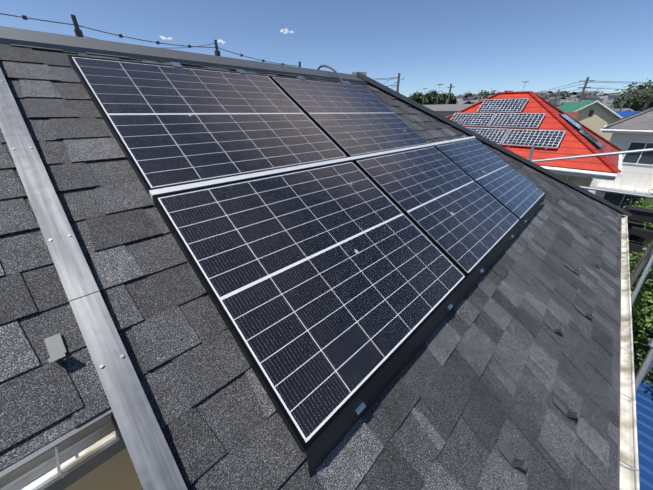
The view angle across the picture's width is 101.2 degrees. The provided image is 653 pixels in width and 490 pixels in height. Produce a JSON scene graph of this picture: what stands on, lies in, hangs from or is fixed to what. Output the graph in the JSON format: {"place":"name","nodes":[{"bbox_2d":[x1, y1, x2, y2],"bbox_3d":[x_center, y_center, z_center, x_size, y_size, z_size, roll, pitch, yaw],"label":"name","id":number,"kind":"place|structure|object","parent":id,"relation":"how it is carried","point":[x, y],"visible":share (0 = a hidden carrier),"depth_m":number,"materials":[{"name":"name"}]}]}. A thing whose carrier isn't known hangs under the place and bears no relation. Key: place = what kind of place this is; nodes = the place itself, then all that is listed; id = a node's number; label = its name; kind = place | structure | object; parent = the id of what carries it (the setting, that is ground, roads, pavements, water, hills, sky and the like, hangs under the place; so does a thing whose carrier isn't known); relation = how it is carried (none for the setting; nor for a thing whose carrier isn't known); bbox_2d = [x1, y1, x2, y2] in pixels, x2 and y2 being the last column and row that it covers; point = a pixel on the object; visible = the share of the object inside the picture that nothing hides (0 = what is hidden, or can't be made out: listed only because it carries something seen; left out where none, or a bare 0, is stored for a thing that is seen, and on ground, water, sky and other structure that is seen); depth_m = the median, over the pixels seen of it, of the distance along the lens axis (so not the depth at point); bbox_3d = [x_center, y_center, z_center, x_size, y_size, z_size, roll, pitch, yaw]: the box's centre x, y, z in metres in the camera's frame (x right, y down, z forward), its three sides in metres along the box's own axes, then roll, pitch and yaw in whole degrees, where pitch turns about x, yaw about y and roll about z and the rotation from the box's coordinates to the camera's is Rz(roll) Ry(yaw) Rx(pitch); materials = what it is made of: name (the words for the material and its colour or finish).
{"place":"outdoors","nodes":[
{"label":"outdoors","id":0,"kind":"place"},
{"bbox_2d":[149,136,475,198],"bbox_3d":[0.543,-0.723,2.070,0.037,0.035,3.393,24,35,39],"label":"mounting rail","id":1,"kind":"object","parent":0,"point":[204,183],"visible":0.77,"depth_m":1.33,"materials":[{"name":"silver metal"}]},
{"bbox_2d":[0,0,652,96],"label":"sky","id":2,"kind":"structure","parent":0,"point":[472,46],"materials":[{"name":"blue"}]},
{"bbox_2d":[423,104,472,116],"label":"flat roof building","id":3,"kind":"structure","parent":0,"point":[446,110],"depth_m":18.09,"materials":[{"name":"grey concrete"}]},
{"bbox_2d":[564,112,577,119],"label":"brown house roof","id":4,"kind":"structure","parent":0,"point":[574,115],"depth_m":25.41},
{"bbox_2d":[556,174,590,189],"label":"red house walls","id":5,"kind":"structure","parent":0,"point":[581,181],"depth_m":7.79,"materials":[{"name":"paint"}]},
{"bbox_2d":[448,93,618,173],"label":"red roof","id":6,"kind":"structure","parent":5,"relation":"on","point":[571,144],"depth_m":8.16,"materials":[{"name":"red metal"}]},
{"bbox_2d":[450,113,495,126],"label":"solar panel frame","id":7,"kind":"object","parent":6,"relation":"on","point":[477,126],"visible":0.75,"depth_m":9.80,"materials":[{"name":"silver metal"}]},
{"bbox_2d":[452,113,494,125],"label":"cells","id":8,"kind":"object","parent":7,"relation":"in","point":[478,119],"visible":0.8,"depth_m":9.92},
{"bbox_2d":[451,113,493,125],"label":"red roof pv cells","id":9,"kind":"object","parent":8,"relation":"on","point":[458,118],"visible":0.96,"depth_m":10.15,"materials":[{"name":"glass"}]},
{"bbox_2d":[466,127,509,144],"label":"solar panel frame","id":10,"kind":"object","parent":6,"relation":"on","point":[494,128],"visible":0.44,"depth_m":9.21,"materials":[{"name":"silver metal"}]},
{"bbox_2d":[468,128,507,142],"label":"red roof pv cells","id":11,"kind":"object","parent":10,"relation":"in","point":[491,134],"visible":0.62,"depth_m":9.25,"materials":[{"name":"glass"}]},
{"bbox_2d":[470,128,507,143],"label":"cells","id":12,"kind":"object","parent":10,"relation":"in","point":[492,133],"visible":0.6,"depth_m":9.25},
{"bbox_2d":[476,98,528,112],"bbox_3d":[6.473,-5.145,9.910,1.470,0.478,0.687,24,35,39],"label":"solar panel frame","id":13,"kind":"object","parent":6,"relation":"on","point":[503,112],"visible":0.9,"depth_m":9.76,"materials":[{"name":"silver metal"}]},
{"bbox_2d":[477,99,527,111],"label":"cells","id":14,"kind":"object","parent":13,"relation":"in","point":[497,107],"visible":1,"depth_m":9.99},
{"bbox_2d":[478,99,526,110],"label":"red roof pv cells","id":15,"kind":"object","parent":14,"relation":"on","point":[510,103],"visible":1,"depth_m":9.82,"materials":[{"name":"glass"}]},
{"bbox_2d":[488,113,545,128],"bbox_3d":[6.501,-4.278,9.213,1.470,0.467,0.670,24,35,39],"label":"solar panel frame","id":16,"kind":"object","parent":6,"relation":"on","point":[519,127],"visible":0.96,"depth_m":8.99,"materials":[{"name":"silver metal"}]},
{"bbox_2d":[489,113,543,126],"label":"solar cells","id":17,"kind":"object","parent":16,"relation":"in","point":[515,120],"visible":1,"depth_m":9.25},
{"bbox_2d":[490,114,543,126],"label":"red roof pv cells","id":18,"kind":"object","parent":17,"relation":"on","point":[517,120],"visible":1,"depth_m":9.16,"materials":[{"name":"glass"}]},
{"bbox_2d":[501,129,565,148],"bbox_3d":[6.523,-3.383,8.499,1.480,0.478,0.687,24,35,39],"label":"solar panel frame","id":19,"kind":"object","parent":6,"relation":"on","point":[535,146],"visible":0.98,"depth_m":8.39,"materials":[{"name":"silver metal"}]},
{"bbox_2d":[503,130,563,146],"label":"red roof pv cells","id":20,"kind":"object","parent":19,"relation":"in","point":[546,142],"visible":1,"depth_m":8.45,"materials":[{"name":"glass"}]},
{"bbox_2d":[503,129,564,146],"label":"solar cells","id":21,"kind":"object","parent":19,"relation":"in","point":[536,138],"visible":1,"depth_m":8.46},
{"bbox_2d":[446,91,621,172],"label":"roof ridge caps","id":22,"kind":"object","parent":6,"relation":"on","point":[582,139],"visible":0.73,"depth_m":8.93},
{"bbox_2d":[558,114,583,129],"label":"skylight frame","id":23,"kind":"object","parent":6,"relation":"attached to","point":[569,122],"visible":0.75,"depth_m":8.61,"materials":[{"name":"black metal"}]},
{"bbox_2d":[561,114,581,127],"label":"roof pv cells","id":24,"kind":"object","parent":23,"relation":"in","point":[571,120],"visible":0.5,"depth_m":9.02,"materials":[{"name":"blue glass"}]},
{"bbox_2d":[578,129,602,148],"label":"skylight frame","id":25,"kind":"object","parent":6,"relation":"attached to","point":[589,140],"visible":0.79,"depth_m":7.94,"materials":[{"name":"black metal"}]},
{"bbox_2d":[580,130,601,146],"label":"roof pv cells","id":26,"kind":"object","parent":25,"relation":"in","point":[599,144],"visible":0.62,"depth_m":8.35,"materials":[{"name":"glass"}]},
{"bbox_2d":[541,154,621,190],"bbox_3d":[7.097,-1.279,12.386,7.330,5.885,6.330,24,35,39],"label":"fascia board","id":27,"kind":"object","parent":5,"relation":"attached to","point":[586,174],"depth_m":7.37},
{"bbox_2d":[576,102,620,140],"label":"house wall","id":28,"kind":"structure","parent":0,"point":[601,117],"depth_m":28.06,"materials":[{"name":"beige paint"}]},
{"bbox_2d":[557,100,621,116],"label":"green roof","id":29,"kind":"structure","parent":28,"relation":"on","point":[569,106],"depth_m":30.18,"materials":[{"name":"green metal"}]},
{"bbox_2d":[573,100,622,117],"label":"roof trim","id":30,"kind":"structure","parent":28,"relation":"attached to","point":[612,111],"depth_m":27.16,"materials":[{"name":"white paint"}]},
{"bbox_2d":[588,133,652,204],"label":"grey house walls","id":31,"kind":"structure","parent":0,"point":[621,141],"depth_m":14.82,"materials":[{"name":"white paint"}]},
{"bbox_2d":[596,141,652,206],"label":"balcony railing","id":32,"kind":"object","parent":31,"relation":"attached to","point":[624,189],"depth_m":14.67,"materials":[{"name":"white metal"}]},
{"bbox_2d":[600,125,652,133],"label":"grey house trim","id":33,"kind":"structure","parent":31,"relation":"attached to","point":[627,131],"depth_m":14.22,"materials":[{"name":"white paint"}]},
{"bbox_2d":[612,108,628,110],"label":"distant house","id":34,"kind":"structure","parent":0,"point":[617,109],"depth_m":52.63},
{"bbox_2d":[614,111,639,117],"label":"blue roof","id":35,"kind":"structure","parent":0,"point":[623,114],"depth_m":38.67,"materials":[{"name":"blue metal"}]},
{"bbox_2d":[603,142,652,208],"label":"window","id":36,"kind":"structure","parent":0,"point":[616,199],"depth_m":14.74,"materials":[{"name":"black glass"}]},
{"bbox_2d":[605,108,652,129],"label":"house roof","id":37,"kind":"structure","parent":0,"point":[644,121],"depth_m":14.32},
{"bbox_2d":[602,107,652,128],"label":"grey house hip caps","id":38,"kind":"object","parent":37,"relation":"on","point":[645,111],"visible":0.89,"depth_m":14.69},
{"bbox_2d":[630,257,652,393],"bbox_3d":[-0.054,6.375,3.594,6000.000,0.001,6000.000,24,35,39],"label":"ground","id":39,"kind":"structure","parent":0,"point":[645,348],"depth_m":9.13,"materials":[{"name":"green plant"}]},
{"bbox_2d":[64,447,142,489],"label":"house walls","id":40,"kind":"structure","parent":39,"relation":"on","point":[117,471],"depth_m":1.28,"materials":[{"name":"beige paint"}]},
{"bbox_3d":[-0.987,-0.585,2.329,5.627,1.734,9.884,24,35,39],"label":"roof hip end","id":41,"kind":"object","parent":40,"relation":"attached to","visible":0},
{"bbox_2d":[0,128,110,470],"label":"roof shingles","id":42,"kind":"object","parent":41,"relation":"on","point":[43,401],"visible":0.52,"depth_m":0.70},
{"bbox_2d":[0,68,187,489],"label":"cover strip","id":43,"kind":"object","parent":41,"relation":"attached to","point":[152,459],"visible":0.9,"depth_m":0.75,"materials":[{"name":"metal"}]},
{"bbox_2d":[1,80,123,367],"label":"screws","id":44,"kind":"object","parent":43,"relation":"attached to","point":[102,365],"visible":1,"depth_m":0.83,"materials":[{"name":"silver metal"}]},
{"bbox_2d":[0,43,620,489],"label":"roof shingles","id":45,"kind":"object","parent":41,"relation":"on","point":[484,369],"visible":0.52,"depth_m":1.05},
{"bbox_2d":[69,62,541,455],"bbox_3d":[0.523,-0.696,2.106,1.765,1.158,3.393,24,35,39],"label":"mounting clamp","id":46,"kind":"object","parent":45,"relation":"on","point":[360,408],"visible":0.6,"depth_m":1.31,"materials":[{"name":"silver metal"}]},
{"bbox_2d":[68,55,347,196],"bbox_3d":[-0.551,-0.723,1.505,0.835,0.533,1.134,24,35,39],"label":"solar panel frame","id":47,"kind":"object","parent":46,"relation":"on","point":[132,162],"visible":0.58,"depth_m":1.19,"materials":[{"name":"metal"}]},
{"bbox_2d":[72,57,345,187],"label":"solar panel gridlines","id":48,"kind":"object","parent":47,"relation":"in","point":[128,148],"visible":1,"depth_m":1.33,"materials":[{"name":"silver metal"}]},
{"bbox_2d":[74,58,344,186],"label":"pv cells","id":49,"kind":"object","parent":48,"relation":"on","point":[139,128],"visible":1,"depth_m":1.37,"materials":[{"name":"glass"}]},
{"bbox_2d":[152,160,466,450],"bbox_3d":[0.047,0.005,1.207,0.835,0.533,1.134,24,35,39],"label":"solar panel frame","id":50,"kind":"object","parent":46,"relation":"on","point":[302,444],"visible":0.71,"depth_m":0.86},
{"bbox_2d":[158,162,464,441],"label":"solar panel gridlines","id":51,"kind":"object","parent":50,"relation":"in","point":[254,355],"visible":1,"depth_m":1.00,"materials":[{"name":"silver metal"}]},
{"bbox_2d":[160,163,462,437],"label":"pv cells","id":52,"kind":"object","parent":51,"relation":"on","point":[310,413],"visible":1,"depth_m":1.04,"materials":[{"name":"black glass"}]},
{"bbox_2d":[270,75,430,156],"bbox_3d":[0.259,-1.088,2.240,0.835,0.533,1.134,24,35,39],"label":"solar panel frame","id":53,"kind":"object","parent":46,"relation":"on","point":[314,120],"visible":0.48,"depth_m":1.95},
{"bbox_2d":[273,77,427,155],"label":"solar panel gridlines","id":54,"kind":"object","parent":53,"relation":"in","point":[347,113],"visible":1,"depth_m":2.11,"materials":[{"name":"silver metal"}]},
{"bbox_2d":[274,77,428,154],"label":"pv cells","id":55,"kind":"object","parent":54,"relation":"on","point":[357,117],"visible":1,"depth_m":2.14,"materials":[{"name":"glass"}]},
{"bbox_2d":[306,194,545,477],"bbox_3d":[0.833,-0.317,1.978,0.906,0.622,3.421,24,35,39],"label":"skirt","id":56,"kind":"object","parent":46,"relation":"attached to","point":[323,445],"visible":0.89,"depth_m":0.98,"materials":[{"name":"black metal"}]},
{"bbox_2d":[353,146,520,276],"bbox_3d":[0.858,-0.360,1.942,0.835,0.533,1.134,24,35,39],"label":"solar panel frame","id":57,"kind":"object","parent":46,"relation":"on","point":[454,261],"visible":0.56,"depth_m":1.62,"materials":[{"name":"metal"}]},
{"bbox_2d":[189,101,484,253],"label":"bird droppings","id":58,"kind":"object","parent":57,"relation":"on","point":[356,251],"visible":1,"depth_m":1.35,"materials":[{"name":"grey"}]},
{"bbox_2d":[357,147,517,272],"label":"solar panel gridlines","id":59,"kind":"object","parent":57,"relation":"in","point":[447,205],"visible":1,"depth_m":1.85,"materials":[{"name":"white metal"}]},
{"bbox_2d":[358,147,517,271],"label":"pv cells","id":60,"kind":"object","parent":59,"relation":"on","point":[468,260],"visible":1,"depth_m":1.83,"materials":[{"name":"blue glass"}]},
{"bbox_2d":[434,138,545,219],"bbox_3d":[1.652,-0.718,2.661,0.835,0.533,1.086,24,35,39],"label":"solar panel frame","id":61,"kind":"object","parent":46,"relation":"on","point":[481,185],"visible":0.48,"depth_m":2.39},
{"bbox_2d":[440,139,543,217],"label":"solar panel gridlines","id":62,"kind":"object","parent":61,"relation":"in","point":[497,178],"visible":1,"depth_m":2.60,"materials":[{"name":"white metal"}]},
{"bbox_2d":[437,139,542,217],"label":"pv cells","id":63,"kind":"object","parent":62,"relation":"on","point":[508,173],"visible":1,"depth_m":2.58,"materials":[{"name":"blue glass"}]},
{"bbox_2d":[44,210,607,470],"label":"snow guards","id":64,"kind":"object","parent":45,"relation":"on","point":[55,346],"visible":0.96,"depth_m":0.99,"materials":[{"name":"grey metal"}]},
{"bbox_2d":[0,26,631,215],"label":"ridge and hip caps","id":65,"kind":"structure","parent":41,"relation":"on","point":[8,35],"depth_m":1.97,"materials":[{"name":"silver metal"}]},
{"bbox_2d":[317,64,343,82],"bbox_3d":[0.019,-1.722,2.848,0.818,0.333,0.054,20,33,35],"label":"cable conduit","id":66,"kind":"object","parent":41,"relation":"attached to","point":[332,69],"visible":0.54,"depth_m":2.75,"materials":[{"name":"grey"}]},
{"bbox_3d":[0.410,0.578,1.366,1.699,0.828,9.884,24,35,39],"label":"eave soffit and fascia","id":67,"kind":"object","parent":41,"relation":"attached to","visible":0},
{"bbox_2d":[0,415,119,489],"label":"gutter","id":68,"kind":"object","parent":67,"relation":"on","point":[43,476],"visible":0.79,"depth_m":0.61,"materials":[{"name":"plastic"}]},
{"bbox_2d":[54,445,63,478],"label":"gutter hangers","id":69,"kind":"object","parent":68,"relation":"attached to","point":[60,475],"visible":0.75,"depth_m":0.58,"materials":[{"name":"silver metal"}]},
{"bbox_2d":[0,213,621,489],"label":"rain gutter","id":70,"kind":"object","parent":67,"relation":"attached to","point":[24,465],"depth_m":0.65,"materials":[{"name":"silver metal"}]},
{"bbox_2d":[620,214,639,489],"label":"gutter","id":71,"kind":"object","parent":67,"relation":"hanging from","point":[629,478],"visible":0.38,"depth_m":1.54,"materials":[{"name":"plastic"}]},
{"bbox_2d":[620,215,639,473],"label":"gutter brackets","id":72,"kind":"object","parent":71,"relation":"attached to","point":[630,352],"visible":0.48,"depth_m":1.73,"materials":[{"name":"white metal"}]},
{"bbox_2d":[70,14,300,66],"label":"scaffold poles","id":73,"kind":"object","parent":39,"relation":"on","point":[78,32],"visible":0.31,"depth_m":3.44,"materials":[{"name":"grey metal"}]},
{"bbox_2d":[0,13,296,65],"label":"barbed wire","id":74,"kind":"object","parent":73,"relation":"attached to","point":[24,17],"visible":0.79,"depth_m":3.81,"materials":[{"name":"grey metal"}]},
{"bbox_2d":[376,73,652,110],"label":"utility poles and wires","id":75,"kind":"object","parent":39,"relation":"on","point":[583,95],"visible":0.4,"depth_m":40.38,"materials":[{"name":"grey"}]},
{"bbox_2d":[528,146,652,392],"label":"scaffolding poles","id":76,"kind":"object","parent":39,"relation":"on","point":[647,363],"visible":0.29,"depth_m":4.17,"materials":[{"name":"silver metal"}]},
{"bbox_2d":[624,205,652,252],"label":"scaffold net bundle","id":77,"kind":"object","parent":76,"relation":"attached to","point":[637,232],"visible":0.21,"depth_m":4.26,"materials":[{"name":"black"}]},
{"bbox_2d":[607,80,652,110],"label":"skyline tree","id":78,"kind":"object","parent":39,"relation":"on","point":[633,101],"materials":[{"name":"green plant"}]},
{"bbox_2d":[618,189,652,309],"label":"garden tree","id":79,"kind":"object","parent":39,"relation":"on","point":[642,201],"depth_m":10.07,"materials":[{"name":"green plant"}]},
{"bbox_2d":[624,196,652,255],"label":"garden tree","id":80,"kind":"object","parent":39,"relation":"on","point":[641,204],"depth_m":12.10,"materials":[{"name":"green plant"}]},
{"bbox_2d":[628,202,652,380],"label":"garden tree","id":81,"kind":"object","parent":39,"relation":"on","point":[632,269],"visible":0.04,"depth_m":6.74,"materials":[{"name":"green plant"}]},
{"bbox_2d":[628,205,652,344],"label":"garden tree","id":82,"kind":"object","parent":39,"relation":"on","point":[636,336],"visible":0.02,"depth_m":9.16,"materials":[{"name":"green plant"}]},
{"bbox_2d":[629,222,652,390],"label":"garden tree","id":83,"kind":"object","parent":39,"relation":"on","point":[642,317],"depth_m":4.88,"materials":[{"name":"green plant"}]},
{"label":"house with brown roof","id":84,"kind":"object","parent":39,"relation":"on","visible":0},
{"bbox_2d":[423,81,601,104],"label":"rooftop antennas","id":85,"kind":"object","parent":84,"relation":"on","point":[522,82],"visible":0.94,"depth_m":33.97,"materials":[{"name":"silver metal"}]},
{"bbox_2d":[634,372,652,489],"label":"blue corrugated roof","id":86,"kind":"structure","parent":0,"point":[644,407],"depth_m":3.98,"materials":[{"name":"blue metal"}]},
{"bbox_3d":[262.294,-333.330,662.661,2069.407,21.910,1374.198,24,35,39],"label":"distant hill terrain","id":87,"kind":"structure","parent":0,"visible":0},
{"bbox_2d":[408,92,425,104],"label":"skyline tree","id":88,"kind":"object","parent":87,"relation":"on","point":[416,96],"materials":[{"name":"green plant"}]},
{"bbox_2d":[421,89,443,104],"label":"skyline tree","id":89,"kind":"object","parent":87,"relation":"on","point":[430,95],"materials":[{"name":"green plant"}]},
{"bbox_2d":[441,92,457,103],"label":"skyline tree","id":90,"kind":"object","parent":87,"relation":"on","point":[452,100],"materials":[{"name":"green plant"}]},
{"bbox_2d":[475,90,501,98],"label":"hill wood","id":91,"kind":"object","parent":87,"relation":"on","point":[487,93],"visible":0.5,"depth_m":342.58,"materials":[{"name":"green plant"}]},
{"bbox_2d":[453,91,620,108],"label":"distant buildings","id":92,"kind":"structure","parent":87,"relation":"on","point":[462,99],"depth_m":252.69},
{"bbox_2d":[467,93,619,106],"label":"distant town blocks","id":93,"kind":"structure","parent":87,"relation":"on","point":[607,102],"depth_m":231.47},
{"bbox_2d":[543,91,569,98],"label":"houses","id":94,"kind":"structure","parent":87,"relation":"on","point":[563,95],"depth_m":255.66,"materials":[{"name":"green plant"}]},
{"bbox_2d":[585,89,603,95],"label":"houses","id":95,"kind":"structure","parent":87,"relation":"on","point":[596,93],"depth_m":256.81,"materials":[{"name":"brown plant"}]}
]}

